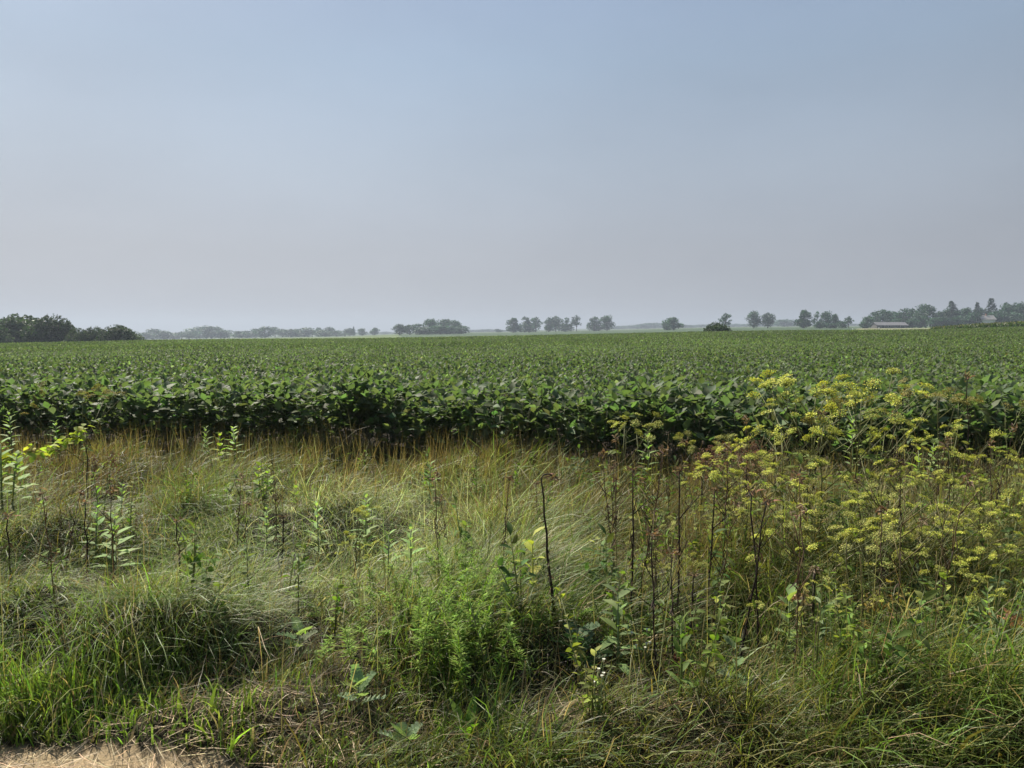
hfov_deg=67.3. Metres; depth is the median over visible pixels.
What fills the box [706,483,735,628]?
dead stalk
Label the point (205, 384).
soybean plant
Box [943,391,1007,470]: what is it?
soybean plant
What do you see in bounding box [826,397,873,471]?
soybean plant
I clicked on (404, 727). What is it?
milkweed plant
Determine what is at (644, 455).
leafy weed
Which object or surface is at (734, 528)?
wild parsnip
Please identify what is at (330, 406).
soybean plant
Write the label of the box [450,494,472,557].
leafy weed
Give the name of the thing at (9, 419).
milkweed plant
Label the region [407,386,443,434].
soybean plant
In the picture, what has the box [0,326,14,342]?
willow shrub
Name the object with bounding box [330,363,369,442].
soybean plant
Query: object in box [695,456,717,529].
dead stalk
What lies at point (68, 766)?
straw litter
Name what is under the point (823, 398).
soybean plant
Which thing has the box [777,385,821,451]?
soybean plant
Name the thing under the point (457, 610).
feathery weed
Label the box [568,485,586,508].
leafy weed
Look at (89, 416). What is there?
soybean plant
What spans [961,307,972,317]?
broadleaf tree
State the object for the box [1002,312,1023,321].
broadleaf tree
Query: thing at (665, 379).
soybean plant
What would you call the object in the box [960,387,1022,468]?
soybean plant
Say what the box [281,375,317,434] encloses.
soybean plant
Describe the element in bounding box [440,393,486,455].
soybean plant
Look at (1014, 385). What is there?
soybean plant
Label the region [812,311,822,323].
broadleaf tree
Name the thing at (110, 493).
dead stalk
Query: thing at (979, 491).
leafy weed
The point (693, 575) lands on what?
dead stalk
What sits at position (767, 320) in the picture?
broadleaf tree
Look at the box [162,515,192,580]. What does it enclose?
dead stalk
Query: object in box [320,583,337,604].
feathery weed
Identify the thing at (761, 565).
wild parsnip
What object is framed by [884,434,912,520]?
dead stalk
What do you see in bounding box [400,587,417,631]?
feathery weed
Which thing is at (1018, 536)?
wild parsnip
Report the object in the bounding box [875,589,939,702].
leafy weed
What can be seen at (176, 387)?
soybean plant
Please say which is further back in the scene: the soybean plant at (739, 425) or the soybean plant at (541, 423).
the soybean plant at (541, 423)
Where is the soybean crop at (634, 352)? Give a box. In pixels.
[0,326,1023,426]
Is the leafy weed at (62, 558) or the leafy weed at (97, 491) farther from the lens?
the leafy weed at (97, 491)
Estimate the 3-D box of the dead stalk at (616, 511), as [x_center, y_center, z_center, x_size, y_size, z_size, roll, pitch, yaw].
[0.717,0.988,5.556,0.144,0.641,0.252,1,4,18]
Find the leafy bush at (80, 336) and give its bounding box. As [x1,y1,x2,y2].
[62,327,90,341]
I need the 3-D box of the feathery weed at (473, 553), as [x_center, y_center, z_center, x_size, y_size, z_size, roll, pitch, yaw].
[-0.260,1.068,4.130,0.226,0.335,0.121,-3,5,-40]
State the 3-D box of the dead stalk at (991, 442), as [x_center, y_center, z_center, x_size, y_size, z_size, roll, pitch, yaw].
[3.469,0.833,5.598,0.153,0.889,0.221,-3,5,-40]
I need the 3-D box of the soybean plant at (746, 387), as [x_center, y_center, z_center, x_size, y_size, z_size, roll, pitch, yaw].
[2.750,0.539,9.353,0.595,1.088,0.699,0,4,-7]
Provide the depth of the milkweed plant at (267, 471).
7.28 m
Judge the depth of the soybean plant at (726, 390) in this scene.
9.40 m
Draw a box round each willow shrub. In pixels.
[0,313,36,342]
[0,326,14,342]
[19,313,77,341]
[83,326,105,340]
[93,324,141,340]
[703,322,731,330]
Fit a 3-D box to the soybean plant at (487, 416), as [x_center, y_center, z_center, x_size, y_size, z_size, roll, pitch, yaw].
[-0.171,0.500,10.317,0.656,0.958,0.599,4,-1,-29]
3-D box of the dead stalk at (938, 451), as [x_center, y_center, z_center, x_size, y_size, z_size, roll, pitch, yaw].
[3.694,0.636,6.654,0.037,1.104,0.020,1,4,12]
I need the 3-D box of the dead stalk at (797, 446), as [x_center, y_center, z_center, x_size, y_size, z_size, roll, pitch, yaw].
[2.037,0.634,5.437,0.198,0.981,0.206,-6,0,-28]
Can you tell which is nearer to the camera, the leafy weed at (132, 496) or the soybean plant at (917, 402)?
the leafy weed at (132, 496)
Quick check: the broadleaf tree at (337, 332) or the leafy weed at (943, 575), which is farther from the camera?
the broadleaf tree at (337, 332)
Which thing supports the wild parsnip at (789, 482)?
on the ground at (134, 753)
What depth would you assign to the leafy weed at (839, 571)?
4.68 m
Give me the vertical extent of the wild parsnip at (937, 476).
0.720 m
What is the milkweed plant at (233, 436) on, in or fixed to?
on the ground at (134, 753)
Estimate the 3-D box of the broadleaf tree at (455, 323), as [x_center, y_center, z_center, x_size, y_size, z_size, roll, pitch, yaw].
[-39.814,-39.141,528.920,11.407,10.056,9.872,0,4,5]
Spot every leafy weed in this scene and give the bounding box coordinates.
[30,548,71,584]
[36,457,52,485]
[79,442,89,481]
[87,466,112,522]
[111,503,136,547]
[115,480,139,533]
[175,533,198,577]
[176,484,195,515]
[181,459,199,500]
[181,518,224,599]
[198,582,233,640]
[202,440,213,468]
[223,472,239,510]
[235,538,254,611]
[251,461,272,510]
[280,533,309,604]
[292,548,318,577]
[292,552,310,615]
[322,566,348,642]
[357,449,368,477]
[421,447,437,493]
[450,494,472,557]
[464,466,481,512]
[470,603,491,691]
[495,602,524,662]
[497,521,536,617]
[510,451,519,494]
[535,488,553,535]
[554,587,587,703]
[556,457,568,487]
[560,456,580,491]
[564,502,592,536]
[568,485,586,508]
[571,444,588,487]
[575,536,600,589]
[578,645,603,728]
[580,460,599,493]
[580,533,621,594]
[584,511,596,565]
[585,523,613,604]
[590,557,602,585]
[598,459,610,510]
[600,573,629,679]
[602,459,618,507]
[605,560,623,610]
[606,556,635,662]
[624,530,659,592]
[628,606,661,665]
[630,452,647,497]
[631,485,641,530]
[635,475,657,515]
[637,485,660,546]
[638,512,664,565]
[645,453,660,493]
[646,588,673,670]
[648,482,674,522]
[656,501,680,579]
[659,476,666,498]
[662,610,705,659]
[668,455,684,496]
[673,590,704,658]
[686,484,709,515]
[688,506,703,568]
[691,583,731,704]
[704,528,736,614]
[705,504,722,544]
[705,595,730,665]
[707,518,735,554]
[710,458,729,507]
[712,492,735,547]
[722,482,739,514]
[728,463,737,511]
[754,529,770,579]
[784,613,833,653]
[805,500,825,540]
[805,502,830,533]
[807,591,835,681]
[818,570,837,630]
[821,499,844,566]
[824,475,848,508]
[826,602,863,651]
[829,578,851,670]
[830,531,853,587]
[833,536,869,590]
[833,584,868,654]
[834,506,857,538]
[837,495,864,527]
[842,486,853,512]
[843,622,874,683]
[848,599,865,637]
[858,468,874,519]
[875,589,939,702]
[884,471,904,488]
[906,480,931,521]
[908,555,941,616]
[922,572,959,645]
[923,506,952,569]
[938,584,971,636]
[955,512,994,588]
[956,464,970,517]
[966,470,990,522]
[968,602,1009,666]
[978,605,1005,702]
[984,560,1021,631]
[991,453,1007,483]
[992,518,1006,547]
[996,501,1022,534]
[996,580,1023,650]
[1001,512,1023,574]
[1005,580,1023,658]
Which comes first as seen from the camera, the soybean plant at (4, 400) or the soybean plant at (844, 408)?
the soybean plant at (844, 408)
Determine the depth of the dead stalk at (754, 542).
3.77 m
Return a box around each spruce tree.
[941,301,961,322]
[972,302,982,314]
[983,298,997,314]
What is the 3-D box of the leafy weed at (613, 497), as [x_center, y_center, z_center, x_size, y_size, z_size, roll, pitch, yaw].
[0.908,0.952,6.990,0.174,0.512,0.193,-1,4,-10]
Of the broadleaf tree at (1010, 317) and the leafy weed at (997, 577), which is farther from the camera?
the broadleaf tree at (1010, 317)
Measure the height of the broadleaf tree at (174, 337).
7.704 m
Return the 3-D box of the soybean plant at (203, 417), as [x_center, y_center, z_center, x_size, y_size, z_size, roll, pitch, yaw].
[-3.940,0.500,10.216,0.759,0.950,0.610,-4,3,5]
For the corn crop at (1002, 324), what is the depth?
112.22 m
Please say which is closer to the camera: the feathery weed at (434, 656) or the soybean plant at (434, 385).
the feathery weed at (434, 656)
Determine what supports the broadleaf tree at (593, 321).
on the ground at (134, 753)
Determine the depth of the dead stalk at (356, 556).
4.45 m
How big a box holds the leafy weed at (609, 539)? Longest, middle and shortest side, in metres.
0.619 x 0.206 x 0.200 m
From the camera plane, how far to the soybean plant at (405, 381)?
10.10 m
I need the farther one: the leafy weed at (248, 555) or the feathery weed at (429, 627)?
the leafy weed at (248, 555)
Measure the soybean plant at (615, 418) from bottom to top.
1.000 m
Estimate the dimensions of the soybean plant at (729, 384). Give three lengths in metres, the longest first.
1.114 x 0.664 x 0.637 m
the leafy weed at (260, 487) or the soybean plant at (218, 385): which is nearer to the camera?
the leafy weed at (260, 487)
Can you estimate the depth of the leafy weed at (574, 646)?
3.25 m
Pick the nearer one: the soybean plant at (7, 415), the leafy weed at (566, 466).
the leafy weed at (566, 466)
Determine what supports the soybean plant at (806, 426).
on the ground at (134, 753)
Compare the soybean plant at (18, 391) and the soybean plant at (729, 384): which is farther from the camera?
the soybean plant at (18, 391)
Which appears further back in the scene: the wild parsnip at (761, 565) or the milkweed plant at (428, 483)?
the milkweed plant at (428, 483)
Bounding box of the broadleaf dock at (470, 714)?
[449,696,497,743]
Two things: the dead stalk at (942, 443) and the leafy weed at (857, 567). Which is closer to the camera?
the leafy weed at (857, 567)
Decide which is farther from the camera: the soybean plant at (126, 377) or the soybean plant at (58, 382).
the soybean plant at (126, 377)
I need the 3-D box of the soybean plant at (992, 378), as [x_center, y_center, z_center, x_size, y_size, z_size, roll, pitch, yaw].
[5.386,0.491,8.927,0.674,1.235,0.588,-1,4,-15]
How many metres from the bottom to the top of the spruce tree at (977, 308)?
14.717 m
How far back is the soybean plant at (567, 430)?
9.74 m
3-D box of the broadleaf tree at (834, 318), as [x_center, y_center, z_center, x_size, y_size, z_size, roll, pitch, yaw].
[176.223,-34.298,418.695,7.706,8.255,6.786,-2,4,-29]
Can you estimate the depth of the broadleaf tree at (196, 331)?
853.05 m
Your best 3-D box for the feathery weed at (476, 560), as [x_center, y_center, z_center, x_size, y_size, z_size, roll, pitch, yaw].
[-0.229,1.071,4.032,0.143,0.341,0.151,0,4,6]
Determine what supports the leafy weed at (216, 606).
on the ground at (134, 753)
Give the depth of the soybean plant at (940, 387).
9.18 m
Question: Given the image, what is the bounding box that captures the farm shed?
[870,322,908,327]
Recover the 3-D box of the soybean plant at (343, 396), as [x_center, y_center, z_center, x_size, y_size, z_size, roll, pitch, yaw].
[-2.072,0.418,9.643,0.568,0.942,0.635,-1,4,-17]
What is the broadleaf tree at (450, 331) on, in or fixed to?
on the ground at (134, 753)
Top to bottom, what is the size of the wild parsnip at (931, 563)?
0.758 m
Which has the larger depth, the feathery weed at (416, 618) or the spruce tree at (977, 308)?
the spruce tree at (977, 308)
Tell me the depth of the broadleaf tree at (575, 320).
614.22 m
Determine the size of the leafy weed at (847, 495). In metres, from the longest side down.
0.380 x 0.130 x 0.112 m
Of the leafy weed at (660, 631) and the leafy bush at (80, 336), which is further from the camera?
the leafy bush at (80, 336)
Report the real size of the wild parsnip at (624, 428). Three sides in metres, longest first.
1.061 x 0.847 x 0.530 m
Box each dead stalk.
[1,511,33,589]
[22,488,61,636]
[40,505,81,583]
[62,488,89,574]
[73,496,104,586]
[86,432,88,501]
[95,487,137,588]
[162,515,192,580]
[233,473,250,558]
[233,501,254,565]
[257,445,280,531]
[261,476,293,574]
[276,513,299,573]
[277,552,284,600]
[292,524,296,603]
[350,519,362,597]
[426,494,450,559]
[427,470,454,579]
[494,474,526,557]
[532,479,549,523]
[540,472,560,619]
[593,448,625,572]
[593,457,626,554]
[599,460,636,587]
[602,433,620,519]
[604,476,623,558]
[606,588,634,635]
[607,460,628,532]
[625,463,654,628]
[627,526,677,679]
[635,508,676,628]
[636,487,671,596]
[637,445,678,604]
[638,477,654,555]
[644,442,666,527]
[646,545,698,668]
[650,434,687,565]
[672,462,701,615]
[674,437,690,521]
[687,571,715,650]
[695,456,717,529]
[706,458,734,524]
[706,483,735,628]
[707,442,747,589]
[708,491,744,639]
[715,476,744,553]
[730,414,762,533]
[737,491,782,670]
[742,482,772,671]
[747,426,772,520]
[770,524,815,661]
[776,465,809,651]
[779,415,817,510]
[789,503,819,673]
[804,410,827,519]
[805,566,820,639]
[833,554,887,642]
[840,475,879,576]
[843,540,860,629]
[860,475,899,610]
[866,503,900,631]
[877,487,931,640]
[879,410,910,512]
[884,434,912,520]
[885,611,918,632]
[889,458,918,562]
[904,513,932,628]
[907,551,960,642]
[913,465,944,518]
[918,491,967,626]
[926,441,950,522]
[931,468,978,634]
[933,436,962,533]
[937,401,939,496]
[962,371,978,487]
[966,477,999,587]
[974,438,1007,535]
[986,423,1023,540]
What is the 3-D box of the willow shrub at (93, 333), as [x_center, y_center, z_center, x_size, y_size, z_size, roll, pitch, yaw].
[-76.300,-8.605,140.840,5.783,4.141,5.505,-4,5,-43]
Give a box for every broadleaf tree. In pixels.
[137,332,155,339]
[145,328,161,339]
[153,330,172,338]
[161,332,180,338]
[179,331,197,338]
[183,326,206,338]
[197,325,222,338]
[211,329,231,337]
[230,331,249,337]
[242,330,257,337]
[253,326,277,337]
[275,329,289,336]
[281,329,302,336]
[297,327,315,336]
[315,330,334,336]
[323,327,335,336]
[332,330,345,336]
[343,328,357,335]
[358,328,368,335]
[369,327,379,334]
[391,324,408,334]
[400,324,413,334]
[409,324,423,334]
[413,326,436,333]
[422,318,440,329]
[425,325,454,333]
[436,319,451,326]
[440,327,462,333]
[447,320,461,331]
[454,324,469,333]
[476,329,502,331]
[505,317,522,332]
[518,322,539,331]
[521,316,529,331]
[530,317,542,331]
[544,317,553,331]
[550,316,563,331]
[557,323,574,331]
[561,317,571,331]
[570,315,581,330]
[586,322,606,330]
[587,317,601,330]
[598,315,615,330]
[627,324,647,328]
[635,323,659,328]
[662,317,683,329]
[662,321,671,329]
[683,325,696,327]
[718,313,731,324]
[745,311,762,327]
[760,312,775,327]
[771,319,796,326]
[793,309,812,327]
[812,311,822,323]
[812,321,826,327]
[819,311,831,323]
[825,323,838,327]
[828,314,840,325]
[836,321,847,327]
[844,316,853,327]
[857,323,869,327]
[860,316,873,326]
[868,309,896,321]
[890,318,909,326]
[891,308,915,320]
[907,319,920,327]
[910,314,927,327]
[913,304,937,327]
[924,316,945,326]
[934,311,944,320]
[934,317,956,325]
[942,308,964,318]
[949,315,971,324]
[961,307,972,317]
[964,315,981,324]
[966,310,981,323]
[987,311,1007,322]
[995,314,1004,321]
[998,302,1015,318]
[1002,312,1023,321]
[1008,301,1023,319]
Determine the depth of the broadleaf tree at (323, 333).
740.95 m
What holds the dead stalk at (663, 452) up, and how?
on the ground at (134, 753)
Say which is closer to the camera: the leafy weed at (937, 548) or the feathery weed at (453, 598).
the feathery weed at (453, 598)
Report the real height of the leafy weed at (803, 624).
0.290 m
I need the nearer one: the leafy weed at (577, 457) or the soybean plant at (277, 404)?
the leafy weed at (577, 457)
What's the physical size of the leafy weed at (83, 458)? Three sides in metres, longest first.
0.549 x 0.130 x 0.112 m
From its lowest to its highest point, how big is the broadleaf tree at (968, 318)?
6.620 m
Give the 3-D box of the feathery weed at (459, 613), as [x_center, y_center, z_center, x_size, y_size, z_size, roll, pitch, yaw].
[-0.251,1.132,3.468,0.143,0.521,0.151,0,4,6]
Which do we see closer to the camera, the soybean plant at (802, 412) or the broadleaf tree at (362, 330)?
the soybean plant at (802, 412)
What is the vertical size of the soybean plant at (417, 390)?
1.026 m
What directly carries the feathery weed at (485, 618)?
on the ground at (134, 753)
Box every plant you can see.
[0,378,27,446]
[0,380,19,428]
[0,384,12,433]
[0,384,18,441]
[0,385,38,436]
[0,387,42,441]
[0,411,18,452]
[0,437,26,523]
[0,450,38,518]
[4,378,32,430]
[5,377,40,438]
[6,376,60,445]
[14,384,52,435]
[18,379,47,440]
[19,377,56,432]
[22,383,74,434]
[29,384,79,445]
[32,500,51,524]
[33,378,93,439]
[38,377,91,450]
[45,420,64,463]
[48,381,86,432]
[51,379,91,449]
[59,375,95,444]
[76,395,126,445]
[78,375,106,442]
[78,380,128,435]
[79,378,119,440]
[81,502,110,572]
[88,381,133,446]
[91,380,127,444]
[92,374,125,440]
[92,508,140,590]
[101,376,130,439]
[105,384,147,436]
[108,378,146,441]
[108,381,141,430]
[114,482,137,516]
[115,387,153,443]
[117,382,171,446]
[119,384,163,440]
[124,379,161,435]
[125,381,174,449]
[134,381,188,443]
[135,383,192,445]
[141,388,198,449]
[146,387,179,448]
[153,383,209,448]
[162,382,185,438]
[168,387,204,444]
[170,385,205,450]
[171,375,217,443]
[172,378,208,445]
[175,385,220,445]
[181,379,232,445]
[185,389,238,441]
[187,378,219,444]
[192,380,229,434]
[195,369,241,440]
[200,426,212,458]
[201,388,253,441]
[202,388,246,441]
[211,432,228,463]
[212,377,258,446]
[214,389,238,443]
[215,382,261,439]
[218,383,261,442]
[221,482,235,513]
[223,426,243,463]
[231,385,280,445]
[234,388,269,437]
[235,378,284,442]
[242,383,303,443]
[247,466,265,501]
[251,390,298,442]
[252,376,301,442]
[252,381,287,445]
[254,464,276,502]
[254,504,282,560]
[259,384,296,438]
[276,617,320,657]
[277,389,322,443]
[280,384,320,439]
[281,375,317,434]
[282,382,329,443]
[288,379,339,448]
[290,484,300,502]
[297,386,339,439]
[303,377,341,438]
[304,501,332,569]
[305,373,342,438]
[312,375,363,440]
[317,374,361,442]
[323,380,370,451]
[327,373,348,441]
[328,367,382,439]
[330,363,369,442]
[334,384,379,446]
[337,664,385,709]
[339,377,374,438]
[342,376,389,449]
[348,373,383,443]
[350,493,379,581]
[354,383,402,455]
[366,372,401,447]
[369,380,407,443]
[370,382,424,463]
[370,388,413,450]
[376,529,402,578]
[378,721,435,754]
[380,373,419,434]
[384,385,420,444]
[384,385,434,459]
[391,397,437,463]
[393,374,438,445]
[395,383,435,441]
[397,523,428,583]
[400,401,446,458]
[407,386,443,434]
[414,380,445,451]
[414,396,469,454]
[415,392,455,458]
[422,387,458,453]
[422,393,476,462]
[422,460,439,506]
[429,381,462,451]
[431,392,476,456]
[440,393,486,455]
[441,383,481,457]
[447,381,494,454]
[450,388,499,450]
[452,380,495,398]
[452,394,499,448]
[458,385,519,441]
[460,377,523,450]
[478,381,513,447]
[486,378,539,438]
[486,386,513,447]
[495,383,533,447]
[501,380,548,457]
[508,386,547,452]
[511,387,561,459]
[519,385,559,456]
[520,385,560,456]
[521,379,554,440]
[530,383,581,454]
[531,384,570,455]
[534,380,585,456]
[549,391,599,461]
[550,400,583,457]
[550,621,612,671]
[557,389,610,458]
[559,391,606,461]
[575,389,611,458]
[578,392,629,470]
[581,384,617,460]
[582,383,624,456]
[587,390,628,458]
[592,584,645,682]
[595,391,650,460]
[596,381,633,461]
[596,388,654,460]
[618,383,658,471]
[619,382,663,467]
[621,379,683,469]
[623,376,661,463]
[631,373,688,454]
[635,376,676,456]
[637,429,658,481]
[638,371,673,448]
[648,393,696,471]
[650,375,705,459]
[656,388,685,454]
[659,382,715,465]
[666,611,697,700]
[667,377,711,459]
[676,385,718,459]
[676,399,724,467]
[677,388,724,452]
[686,383,730,445]
[695,396,753,465]
[697,376,739,448]
[698,382,725,453]
[700,396,750,454]
[714,388,768,463]
[714,396,763,463]
[718,383,756,450]
[725,382,770,432]
[729,405,792,467]
[732,381,774,441]
[733,386,779,443]
[743,392,794,456]
[743,404,789,457]
[751,390,806,466]
[755,391,808,463]
[767,388,816,468]
[769,392,814,442]
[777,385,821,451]
[780,395,853,465]
[780,404,827,464]
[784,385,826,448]
[788,403,832,472]
[800,399,859,473]
[813,407,878,474]
[817,388,853,474]
[817,395,830,467]
[818,397,868,470]
[826,390,882,463]
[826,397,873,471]
[830,391,850,465]
[835,396,897,473]
[840,394,876,465]
[842,419,863,478]
[850,399,920,474]
[855,389,917,465]
[859,395,906,473]
[861,384,903,466]
[872,393,916,472]
[874,378,949,475]
[890,393,931,458]
[892,382,934,467]
[897,391,949,458]
[902,385,952,472]
[906,446,933,494]
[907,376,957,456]
[918,385,956,465]
[919,581,941,628]
[921,388,973,454]
[921,393,973,461]
[921,438,950,488]
[922,376,988,464]
[926,382,976,465]
[943,375,1005,462]
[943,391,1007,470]
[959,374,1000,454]
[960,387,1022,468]
[961,596,979,642]
[964,385,1023,461]
[972,385,1023,467]
[972,586,1000,646]
[975,382,1013,466]
[977,379,1023,465]
[978,390,1020,463]
[985,389,1023,463]
[996,400,1023,468]
[1006,394,1023,457]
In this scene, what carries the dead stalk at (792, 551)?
on the ground at (134, 753)
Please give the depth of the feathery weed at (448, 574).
3.88 m
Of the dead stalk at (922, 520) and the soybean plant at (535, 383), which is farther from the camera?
the soybean plant at (535, 383)
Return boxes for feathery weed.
[287,591,320,619]
[304,611,326,617]
[315,634,339,666]
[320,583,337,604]
[338,626,358,663]
[339,611,374,647]
[346,577,361,600]
[352,598,381,615]
[354,625,392,693]
[360,564,377,609]
[365,588,392,608]
[372,629,394,637]
[379,590,411,620]
[385,564,399,592]
[385,594,407,648]
[394,579,409,598]
[398,572,423,602]
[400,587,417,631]
[404,583,426,674]
[406,589,435,703]
[409,607,424,638]
[410,565,433,622]
[411,598,432,663]
[419,590,437,665]
[421,551,439,582]
[422,586,439,662]
[424,616,445,699]
[427,553,440,581]
[427,587,456,660]
[432,583,445,616]
[435,547,456,583]
[436,575,472,658]
[437,533,450,568]
[438,587,470,703]
[441,563,456,604]
[441,576,470,691]
[441,592,477,669]
[446,612,466,639]
[447,583,461,619]
[447,617,470,708]
[449,624,470,712]
[451,603,473,679]
[452,545,465,568]
[454,567,474,598]
[455,538,470,584]
[456,549,476,594]
[460,554,477,593]
[460,554,482,598]
[461,574,496,635]
[462,585,490,635]
[463,596,480,640]
[464,586,498,690]
[470,571,493,603]
[471,570,499,616]
[472,554,501,604]
[474,545,486,589]
[477,617,497,640]
[478,567,487,596]
[481,562,512,611]
[484,619,514,712]
[485,559,504,595]
[496,585,517,621]
[499,564,515,598]
[499,624,536,683]
[522,599,545,633]
[553,608,592,621]
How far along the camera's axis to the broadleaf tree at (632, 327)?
1462.15 m
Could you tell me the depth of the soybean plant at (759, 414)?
8.75 m
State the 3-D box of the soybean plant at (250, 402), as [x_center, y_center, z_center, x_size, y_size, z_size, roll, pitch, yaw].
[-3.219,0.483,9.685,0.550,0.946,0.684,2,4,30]
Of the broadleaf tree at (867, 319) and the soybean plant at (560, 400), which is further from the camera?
the broadleaf tree at (867, 319)
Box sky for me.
[0,0,1023,332]
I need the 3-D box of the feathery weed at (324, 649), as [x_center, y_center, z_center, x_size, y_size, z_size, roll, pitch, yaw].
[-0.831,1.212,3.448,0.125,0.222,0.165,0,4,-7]
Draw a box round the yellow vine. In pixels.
[1,424,95,465]
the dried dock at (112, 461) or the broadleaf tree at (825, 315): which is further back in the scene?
the broadleaf tree at (825, 315)
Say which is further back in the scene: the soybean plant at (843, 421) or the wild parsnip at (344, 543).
the soybean plant at (843, 421)
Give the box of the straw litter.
[0,637,1023,767]
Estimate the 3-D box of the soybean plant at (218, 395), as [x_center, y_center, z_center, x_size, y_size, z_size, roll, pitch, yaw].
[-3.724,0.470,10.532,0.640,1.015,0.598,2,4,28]
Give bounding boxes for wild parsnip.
[20,381,125,489]
[326,535,371,593]
[340,505,384,578]
[603,412,662,516]
[625,509,680,582]
[641,550,707,625]
[672,430,750,507]
[680,461,739,521]
[693,455,777,560]
[695,441,789,544]
[697,505,748,557]
[718,487,748,545]
[729,412,834,550]
[733,490,810,586]
[746,369,863,531]
[746,515,858,649]
[746,596,819,679]
[750,396,904,561]
[758,449,829,523]
[777,367,936,540]
[778,479,864,599]
[781,502,904,645]
[800,384,947,524]
[801,580,850,654]
[803,478,899,584]
[826,519,939,630]
[828,417,931,536]
[839,490,971,622]
[840,467,897,559]
[853,516,971,638]
[865,470,969,606]
[871,587,923,641]
[881,377,980,492]
[892,443,949,517]
[896,548,985,640]
[897,463,988,564]
[908,418,1000,520]
[911,490,1011,599]
[915,532,1017,638]
[932,597,986,650]
[949,393,1023,495]
[956,441,1023,527]
[965,573,1023,643]
[976,501,1023,604]
[1000,473,1023,555]
[1004,454,1023,511]
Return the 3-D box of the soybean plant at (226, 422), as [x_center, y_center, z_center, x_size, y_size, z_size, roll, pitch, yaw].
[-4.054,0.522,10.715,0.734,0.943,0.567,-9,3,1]
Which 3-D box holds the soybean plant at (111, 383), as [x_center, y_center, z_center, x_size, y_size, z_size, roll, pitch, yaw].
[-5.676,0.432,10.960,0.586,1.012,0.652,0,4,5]
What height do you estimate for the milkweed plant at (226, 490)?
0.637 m
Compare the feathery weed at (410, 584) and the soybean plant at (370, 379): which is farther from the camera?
the soybean plant at (370, 379)
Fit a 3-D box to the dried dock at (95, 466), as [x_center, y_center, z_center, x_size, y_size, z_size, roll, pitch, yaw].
[-4.041,0.942,7.384,0.199,0.545,0.195,4,5,43]
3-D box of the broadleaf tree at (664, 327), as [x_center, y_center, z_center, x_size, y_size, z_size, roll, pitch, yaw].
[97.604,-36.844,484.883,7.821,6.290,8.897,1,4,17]
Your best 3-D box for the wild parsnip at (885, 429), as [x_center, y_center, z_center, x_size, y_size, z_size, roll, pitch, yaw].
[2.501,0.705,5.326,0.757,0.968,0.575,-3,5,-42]
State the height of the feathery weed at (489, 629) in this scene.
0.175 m
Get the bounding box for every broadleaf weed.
[513,526,547,602]
[706,580,734,649]
[716,635,751,688]
[770,584,806,662]
[817,591,841,649]
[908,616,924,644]
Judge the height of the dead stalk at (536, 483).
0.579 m
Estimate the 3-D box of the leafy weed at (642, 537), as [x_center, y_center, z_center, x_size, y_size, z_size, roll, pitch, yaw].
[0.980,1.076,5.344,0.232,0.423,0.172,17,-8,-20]
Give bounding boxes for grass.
[0,411,1023,762]
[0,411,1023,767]
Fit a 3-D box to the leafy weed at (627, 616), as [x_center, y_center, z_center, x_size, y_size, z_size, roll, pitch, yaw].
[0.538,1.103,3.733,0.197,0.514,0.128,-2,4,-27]
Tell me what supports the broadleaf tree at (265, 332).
on the ground at (134, 753)
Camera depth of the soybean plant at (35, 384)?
11.38 m
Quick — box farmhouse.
[980,314,996,323]
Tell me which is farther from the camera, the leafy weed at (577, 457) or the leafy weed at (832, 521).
the leafy weed at (577, 457)
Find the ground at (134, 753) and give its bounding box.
[0,325,1023,767]
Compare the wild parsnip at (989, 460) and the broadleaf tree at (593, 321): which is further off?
the broadleaf tree at (593, 321)
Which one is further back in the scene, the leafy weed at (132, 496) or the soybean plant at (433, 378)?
the soybean plant at (433, 378)
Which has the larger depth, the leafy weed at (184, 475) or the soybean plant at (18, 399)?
the soybean plant at (18, 399)
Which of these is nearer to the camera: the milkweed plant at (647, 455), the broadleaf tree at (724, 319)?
the milkweed plant at (647, 455)
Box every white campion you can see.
[594,658,604,724]
[631,628,650,681]
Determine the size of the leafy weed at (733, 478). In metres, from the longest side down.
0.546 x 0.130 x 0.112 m
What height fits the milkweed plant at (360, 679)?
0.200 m
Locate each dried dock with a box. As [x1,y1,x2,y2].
[80,454,101,505]
[99,448,121,499]
[688,453,707,491]
[691,448,709,481]
[698,447,718,481]
[707,440,729,494]
[707,445,717,470]
[721,445,734,478]
[725,443,751,483]
[727,442,745,473]
[744,438,762,477]
[744,441,765,479]
[753,448,778,478]
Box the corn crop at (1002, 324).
[931,321,1023,328]
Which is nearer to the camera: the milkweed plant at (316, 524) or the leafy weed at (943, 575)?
the leafy weed at (943, 575)
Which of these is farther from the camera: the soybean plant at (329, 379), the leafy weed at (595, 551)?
the soybean plant at (329, 379)
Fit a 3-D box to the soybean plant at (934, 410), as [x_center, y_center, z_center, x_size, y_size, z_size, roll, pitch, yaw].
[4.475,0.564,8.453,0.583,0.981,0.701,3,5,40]
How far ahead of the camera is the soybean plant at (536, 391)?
10.10 m
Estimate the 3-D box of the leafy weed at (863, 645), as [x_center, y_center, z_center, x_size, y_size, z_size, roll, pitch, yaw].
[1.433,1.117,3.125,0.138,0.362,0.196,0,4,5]
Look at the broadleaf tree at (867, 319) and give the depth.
383.17 m
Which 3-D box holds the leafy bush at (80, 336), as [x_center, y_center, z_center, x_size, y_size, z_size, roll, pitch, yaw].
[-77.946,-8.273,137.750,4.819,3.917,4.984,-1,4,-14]

